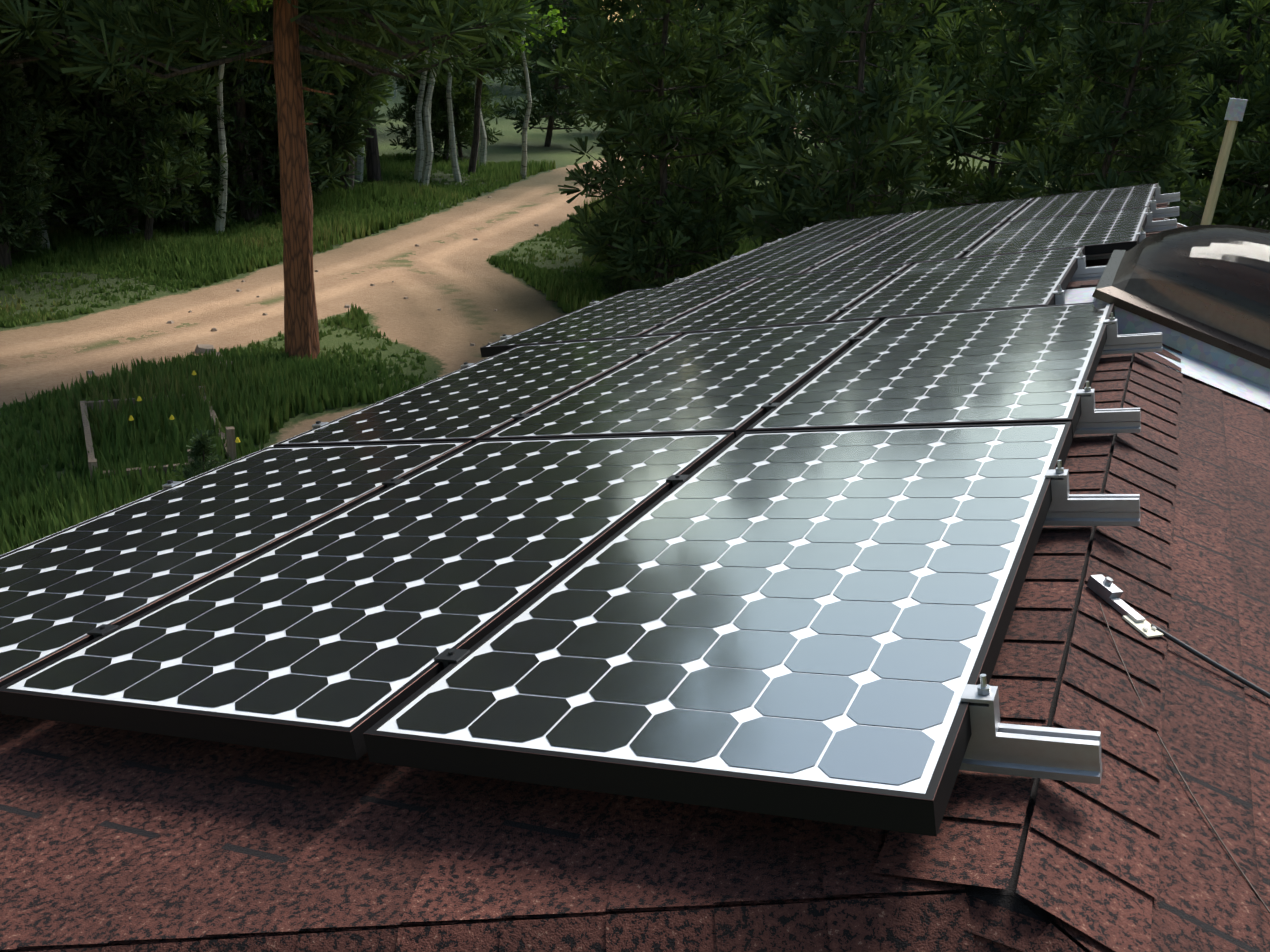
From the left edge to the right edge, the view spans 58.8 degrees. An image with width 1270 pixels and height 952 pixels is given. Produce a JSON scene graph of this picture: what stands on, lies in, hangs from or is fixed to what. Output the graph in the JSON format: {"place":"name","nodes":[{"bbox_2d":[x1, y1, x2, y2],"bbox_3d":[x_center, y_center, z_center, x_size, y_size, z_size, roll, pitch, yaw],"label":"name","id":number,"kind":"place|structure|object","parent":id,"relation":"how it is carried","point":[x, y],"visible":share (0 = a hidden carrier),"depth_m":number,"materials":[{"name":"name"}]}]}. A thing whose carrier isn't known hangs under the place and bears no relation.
{"place":"outdoors","nodes":[
{"label":"outdoors","id":0,"kind":"place"},
{"bbox_2d":[0,202,1184,555],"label":"house","id":1,"kind":"structure","parent":0,"point":[456,370],"depth_m":4.34,"materials":[{"name":"white"}]},
{"bbox_2d":[0,202,1269,951],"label":"roof shingles","id":2,"kind":"object","parent":1,"relation":"on","point":[118,840],"visible":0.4,"depth_m":1.52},
{"bbox_2d":[0,183,1179,836],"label":"solar array","id":3,"kind":"object","parent":2,"relation":"on","point":[758,529],"visible":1,"depth_m":2.26,"materials":[{"name":"black"}]},
{"bbox_2d":[1086,575,1163,637],"bbox_3d":[0.842,0.218,1.929,0.044,0.032,0.145,0,32,-33],"label":"mounting bracket","id":4,"kind":"object","parent":2,"relation":"on","point":[1107,590],"visible":1,"depth_m":1.94,"materials":[{"name":"metal"}]},
{"bbox_2d":[1099,603,1269,913],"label":"roof wire","id":5,"kind":"object","parent":2,"relation":"on","point":[1245,877],"visible":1,"depth_m":1.53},
{"bbox_2d":[1151,623,1269,698],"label":"roof cable","id":6,"kind":"object","parent":2,"relation":"on","point":[1217,665],"visible":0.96,"depth_m":1.86,"materials":[{"name":"black rubber"}]},
{"bbox_2d":[1065,225,1269,408],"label":"skylight","id":7,"kind":"object","parent":1,"relation":"on","point":[1198,296],"visible":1,"depth_m":3.81,"materials":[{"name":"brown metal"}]},
{"bbox_2d":[0,26,1268,489],"bbox_3d":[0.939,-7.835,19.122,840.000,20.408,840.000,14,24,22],"label":"ground","id":8,"kind":"structure","parent":0,"point":[456,278],"depth_m":22.31,"materials":[{"name":"beige soil"}]},
{"bbox_2d":[0,33,66,253],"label":"conifer","id":9,"kind":"object","parent":8,"relation":"on","point":[11,140],"visible":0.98,"depth_m":22.72,"materials":[{"name":"green plant"}]},
{"bbox_2d":[0,3,88,253],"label":"conifer","id":10,"kind":"object","parent":8,"relation":"on","point":[48,88],"visible":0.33,"depth_m":23.52,"materials":[{"name":"green plant"}]},
{"bbox_2d":[6,0,85,249],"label":"aspen","id":11,"kind":"object","parent":8,"relation":"on","point":[45,233],"visible":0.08,"depth_m":24.39,"materials":[{"name":"grey plant"}]},
{"bbox_2d":[31,0,86,216],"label":"conifer","id":12,"kind":"object","parent":8,"relation":"on","point":[32,1],"depth_m":28.91,"materials":[{"name":"green plant"}]},
{"bbox_2d":[0,0,144,267],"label":"conifer","id":13,"kind":"object","parent":8,"relation":"on","point":[43,45],"visible":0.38,"depth_m":22.04,"materials":[{"name":"green plant"}]},
{"bbox_2d":[1,1,175,224],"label":"conifer","id":14,"kind":"object","parent":8,"relation":"on","point":[75,189],"depth_m":27.18,"materials":[{"name":"green plant"}]},
{"bbox_2d":[4,0,179,240],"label":"conifer","id":15,"kind":"object","parent":8,"relation":"on","point":[109,219],"visible":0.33,"depth_m":25.18,"materials":[{"name":"green plant"}]},
{"bbox_2d":[54,0,228,240],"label":"conifer","id":16,"kind":"object","parent":8,"relation":"on","point":[179,160],"visible":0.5,"depth_m":25.15,"materials":[{"name":"green plant"}]},
{"bbox_2d":[80,371,239,477],"bbox_3d":[-6.051,-0.352,14.249,1.638,1.367,2.788,-7,24,-27],"label":"fence","id":17,"kind":"object","parent":8,"relation":"on","point":[231,441],"visible":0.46,"depth_m":13.77,"materials":[{"name":"grey wood"}]},
{"bbox_2d":[135,27,237,232],"bbox_3d":[-11.199,-8.332,27.462,2.580,5.420,2.516,3,22,-4],"label":"conifer","id":18,"kind":"object","parent":8,"relation":"on","point":[197,212],"visible":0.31,"depth_m":27.75,"materials":[{"name":"green plant"}]},
{"bbox_2d":[138,0,254,222],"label":"conifer","id":19,"kind":"object","parent":8,"relation":"on","point":[209,104],"visible":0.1,"depth_m":28.10,"materials":[{"name":"green plant"}]},
{"bbox_2d":[172,428,229,481],"bbox_3d":[-4.032,0.403,10.483,0.853,1.793,0.832,-16,29,-41],"label":"shrub","id":20,"kind":"object","parent":8,"relation":"on","point":[204,440],"visible":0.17,"depth_m":10.23,"materials":[{"name":"green plant"}]},
{"bbox_2d":[86,0,321,209],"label":"conifer","id":21,"kind":"object","parent":8,"relation":"on","point":[205,205],"visible":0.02,"depth_m":29.41,"materials":[{"name":"green plant"}]},
{"bbox_2d":[156,0,272,233],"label":"aspen","id":22,"kind":"object","parent":8,"relation":"on","point":[220,222],"visible":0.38,"depth_m":27.72,"materials":[{"name":"grey plant"}]},
{"bbox_2d":[189,0,334,215],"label":"conifer","id":23,"kind":"object","parent":8,"relation":"on","point":[259,194],"visible":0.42,"depth_m":29.27,"materials":[{"name":"green plant"}]},
{"bbox_2d":[214,3,327,213],"bbox_3d":[-9.765,-10.035,29.899,3.049,6.880,3.106,4,22,-2],"label":"conifer","id":24,"kind":"object","parent":8,"relation":"on","point":[261,105],"visible":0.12,"depth_m":29.47,"materials":[{"name":"green plant"}]},
{"bbox_2d":[0,0,543,359],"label":"ponderosa pine","id":25,"kind":"object","parent":8,"relation":"on","point":[401,34],"visible":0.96,"depth_m":16.29,"materials":[{"name":"green plant"}]},
{"bbox_2d":[188,13,393,172],"bbox_3d":[-9.224,-15.354,31.838,7.237,16.030,7.104,0,22,-10],"label":"conifer","id":26,"kind":"object","parent":8,"relation":"on","point":[375,84],"visible":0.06,"depth_m":32.73,"materials":[{"name":"green plant"}]},
{"bbox_2d":[263,77,322,201],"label":"tree","id":27,"kind":"object","parent":8,"relation":"on","point":[312,187],"depth_m":32.56,"materials":[{"name":"green plant"}]},
{"bbox_2d":[203,4,395,195],"bbox_3d":[-9.450,-12.936,30.538,5.721,12.324,5.866,-8,25,-28],"label":"conifer","id":28,"kind":"object","parent":8,"relation":"on","point":[350,137],"visible":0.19,"depth_m":31.73,"materials":[{"name":"green plant"}]},
{"bbox_2d":[207,0,405,59],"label":"conifer","id":29,"kind":"object","parent":8,"relation":"on","point":[364,56],"depth_m":30.82,"materials":[{"name":"green plant"}]},
{"bbox_2d":[87,196,538,373],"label":"stones","id":30,"kind":"object","parent":8,"relation":"on","point":[201,348],"visible":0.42,"depth_m":19.43,"materials":[{"name":"beige stone"}]},
{"bbox_2d":[308,41,379,195],"bbox_3d":[-9.144,-11.614,32.774,3.557,7.878,3.491,-10,26,-33],"label":"tree","id":31,"kind":"object","parent":8,"relation":"on","point":[351,92],"visible":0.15,"depth_m":32.66,"materials":[{"name":"green plant"}]},
{"bbox_2d":[323,59,367,180],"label":"tree","id":32,"kind":"object","parent":8,"relation":"on","point":[355,150],"depth_m":34.88,"materials":[{"name":"green plant"}]},
{"bbox_2d":[354,129,363,183],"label":"aspen","id":33,"kind":"object","parent":8,"relation":"on","point":[359,164],"visible":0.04,"depth_m":37.41,"materials":[{"name":"grey plant"}]},
{"bbox_2d":[363,58,381,181],"bbox_3d":[-7.898,-20.310,34.674,7.804,23.345,8.544,14,24,22],"label":"trunk","id":34,"kind":"object","parent":8,"relation":"on","point":[373,167],"visible":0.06,"depth_m":37.69,"materials":[{"name":"brown plant"}]},
{"bbox_2d":[372,53,394,109],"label":"conifer","id":35,"kind":"object","parent":8,"relation":"on","point":[389,89],"visible":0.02,"depth_m":55.68,"materials":[{"name":"green plant"}]},
{"bbox_2d":[340,3,443,190],"bbox_3d":[-7.604,-18.061,31.304,7.886,21.550,7.203,3,22,-4],"label":"conifer","id":36,"kind":"object","parent":8,"relation":"on","point":[348,168],"visible":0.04,"depth_m":34.54,"materials":[{"name":"green plant"}]},
{"bbox_2d":[393,59,398,97],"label":"aspen","id":37,"kind":"object","parent":8,"relation":"on","point":[395,93],"depth_m":89.28,"materials":[{"name":"grey plant"}]},
{"bbox_2d":[385,53,466,156],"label":"tree","id":38,"kind":"object","parent":8,"relation":"on","point":[397,115],"visible":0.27,"depth_m":45.15,"materials":[{"name":"green plant"}]},
{"bbox_2d":[422,72,432,168],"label":"aspen","id":39,"kind":"object","parent":8,"relation":"on","point":[424,143],"visible":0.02,"depth_m":41.53,"materials":[{"name":"grey plant"}]},
{"bbox_2d":[420,50,437,185],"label":"aspen","id":40,"kind":"object","parent":8,"relation":"on","point":[426,173],"visible":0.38,"depth_m":37.02,"materials":[{"name":"grey plant"}]},
{"bbox_2d":[414,0,477,181],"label":"aspen","id":41,"kind":"object","parent":8,"relation":"on","point":[419,154],"visible":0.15,"depth_m":38.68,"materials":[{"name":"grey plant"}]},
{"bbox_2d":[396,15,502,160],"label":"conifer","id":42,"kind":"object","parent":8,"relation":"on","point":[466,117],"visible":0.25,"depth_m":45.29,"materials":[{"name":"green plant"}]},
{"bbox_2d":[441,1,481,181],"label":"aspen","id":43,"kind":"object","parent":8,"relation":"on","point":[455,165],"visible":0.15,"depth_m":39.21,"materials":[{"name":"grey plant"}]},
{"bbox_2d":[417,64,508,157],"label":"tree","id":44,"kind":"object","parent":8,"relation":"on","point":[469,140],"visible":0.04,"depth_m":47.36,"materials":[{"name":"green plant"}]},
{"bbox_2d":[0,151,948,554],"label":"grass tufts","id":45,"kind":"object","parent":8,"relation":"on","point":[256,393],"visible":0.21,"depth_m":17.53,"materials":[{"name":"green plant"}]},
{"bbox_2d":[474,61,486,165],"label":"aspen","id":46,"kind":"object","parent":8,"relation":"on","point":[483,149],"visible":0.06,"depth_m":43.50,"materials":[{"name":"grey plant"}]},
{"bbox_2d":[416,0,551,173],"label":"tree","id":47,"kind":"object","parent":8,"relation":"on","point":[499,65],"visible":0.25,"depth_m":40.80,"materials":[{"name":"green plant"}]},
{"bbox_2d":[488,0,568,178],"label":"aspen","id":48,"kind":"object","parent":8,"relation":"on","point":[557,27],"visible":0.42,"depth_m":40.15,"materials":[{"name":"green plant"}]},
{"bbox_2d":[487,0,616,146],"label":"conifer","id":49,"kind":"object","parent":8,"relation":"on","point":[551,102],"visible":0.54,"depth_m":54.21,"materials":[{"name":"green plant"}]},
{"bbox_2d":[505,1,616,111],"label":"conifer","id":50,"kind":"object","parent":8,"relation":"on","point":[550,82],"visible":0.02,"depth_m":82.98,"materials":[{"name":"green plant"}]},
{"bbox_2d":[592,213,646,298],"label":"tree","id":51,"kind":"object","parent":8,"relation":"on","point":[610,285],"visible":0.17,"depth_m":22.30,"materials":[{"name":"green plant"}]},
{"bbox_2d":[593,0,702,124],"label":"conifer","id":52,"kind":"object","parent":8,"relation":"on","point":[643,3],"visible":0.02,"depth_m":64.72,"materials":[{"name":"green plant"}]},
{"bbox_2d":[537,0,775,289],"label":"conifer","id":53,"kind":"object","parent":8,"relation":"on","point":[653,72],"visible":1,"depth_m":19.17,"materials":[{"name":"green plant"}]},
{"bbox_2d":[570,0,786,281],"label":"conifer","id":54,"kind":"object","parent":8,"relation":"on","point":[739,24],"visible":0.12,"depth_m":23.99,"materials":[{"name":"green plant"}]},
{"bbox_2d":[654,0,783,205],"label":"conifer","id":55,"kind":"object","parent":8,"relation":"on","point":[743,47],"visible":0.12,"depth_m":27.77,"materials":[{"name":"green plant"}]},
{"bbox_2d":[680,0,825,205],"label":"conifer","id":56,"kind":"object","parent":8,"relation":"on","point":[773,34],"depth_m":33.68,"materials":[{"name":"green plant"}]},
{"bbox_2d":[733,0,910,228],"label":"conifer","id":57,"kind":"object","parent":8,"relation":"on","point":[778,14],"visible":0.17,"depth_m":20.81,"materials":[{"name":"green plant"}]},
{"bbox_2d":[718,0,984,262],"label":"conifer","id":58,"kind":"object","parent":8,"relation":"on","point":[821,183],"visible":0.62,"depth_m":16.95,"materials":[{"name":"green plant"}]},
{"bbox_2d":[835,1,985,199],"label":"conifer","id":59,"kind":"object","parent":8,"relation":"on","point":[891,182],"depth_m":38.82,"materials":[{"name":"green plant"}]},
{"bbox_2d":[831,0,990,211],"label":"conifer","id":60,"kind":"object","parent":8,"relation":"on","point":[932,18],"visible":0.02,"depth_m":24.44,"materials":[{"name":"green plant"}]},
{"bbox_2d":[898,0,1004,211],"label":"conifer","id":61,"kind":"object","parent":8,"relation":"on","point":[988,40],"visible":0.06,"depth_m":31.72,"materials":[{"name":"green plant"}]},
{"bbox_2d":[927,5,1008,166],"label":"conifer","id":62,"kind":"object","parent":8,"relation":"on","point":[960,155],"depth_m":48.19,"materials":[{"name":"green plant"}]},
{"bbox_2d":[888,0,1104,209],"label":"conifer","id":63,"kind":"object","parent":8,"relation":"on","point":[1005,87],"visible":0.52,"depth_m":20.09,"materials":[{"name":"green plant"}]},
{"bbox_2d":[962,0,1048,180],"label":"conifer","id":64,"kind":"object","parent":8,"relation":"on","point":[986,151],"depth_m":42.90,"materials":[{"name":"green plant"}]},
{"bbox_2d":[1028,15,1127,107],"bbox_3d":[15.461,-15.068,38.535,4.127,12.345,4.518,-14,28,-38],"label":"tree","id":65,"kind":"object","parent":8,"relation":"on","point":[1039,96],"depth_m":38.93,"materials":[{"name":"green plant"}]},
{"bbox_2d":[996,0,1166,172],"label":"conifer","id":66,"kind":"object","parent":8,"relation":"on","point":[1113,90],"visible":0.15,"depth_m":25.18,"materials":[{"name":"green plant"}]},
{"bbox_2d":[990,0,1242,222],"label":"conifer","id":67,"kind":"object","parent":8,"relation":"on","point":[1167,40],"visible":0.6,"depth_m":16.82,"materials":[{"name":"green plant"}]},
{"bbox_2d":[1043,0,1221,187],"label":"conifer","id":68,"kind":"object","parent":8,"relation":"on","point":[1140,15],"visible":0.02,"depth_m":30.70,"materials":[{"name":"green plant"}]},
{"bbox_2d":[1145,7,1234,193],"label":"conifer","id":69,"kind":"object","parent":8,"relation":"on","point":[1208,20],"depth_m":43.25,"materials":[{"name":"green plant"}]},
{"bbox_2d":[1155,0,1269,197],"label":"conifer","id":70,"kind":"object","parent":8,"relation":"on","point":[1223,72],"visible":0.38,"depth_m":28.61,"materials":[{"name":"green plant"}]},
{"bbox_2d":[1160,0,1269,229],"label":"conifer","id":71,"kind":"object","parent":8,"relation":"on","point":[1249,156],"visible":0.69,"depth_m":19.10,"materials":[{"name":"green plant"}]},
{"bbox_2d":[1200,98,1247,224],"bbox_3d":[5.068,-0.903,10.754,0.142,5.141,0.125,14,24,22],"label":"leaning wood pole with box","id":72,"kind":"object","parent":8,"relation":"on","point":[1235,111],"visible":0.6,"depth_m":9.96,"materials":[{"name":"brown wood"}]},
{"bbox_2d":[1186,8,1267,206],"bbox_3d":[21.180,-13.734,36.337,5.617,12.441,5.513,21,27,36],"label":"conifer","id":73,"kind":"object","parent":8,"relation":"on","point":[1214,93],"depth_m":36.98,"materials":[{"name":"green plant"}]},
{"bbox_2d":[1214,3,1269,210],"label":"tree","id":74,"kind":"object","parent":8,"relation":"on","point":[1246,77],"depth_m":30.82,"materials":[{"name":"green plant"}]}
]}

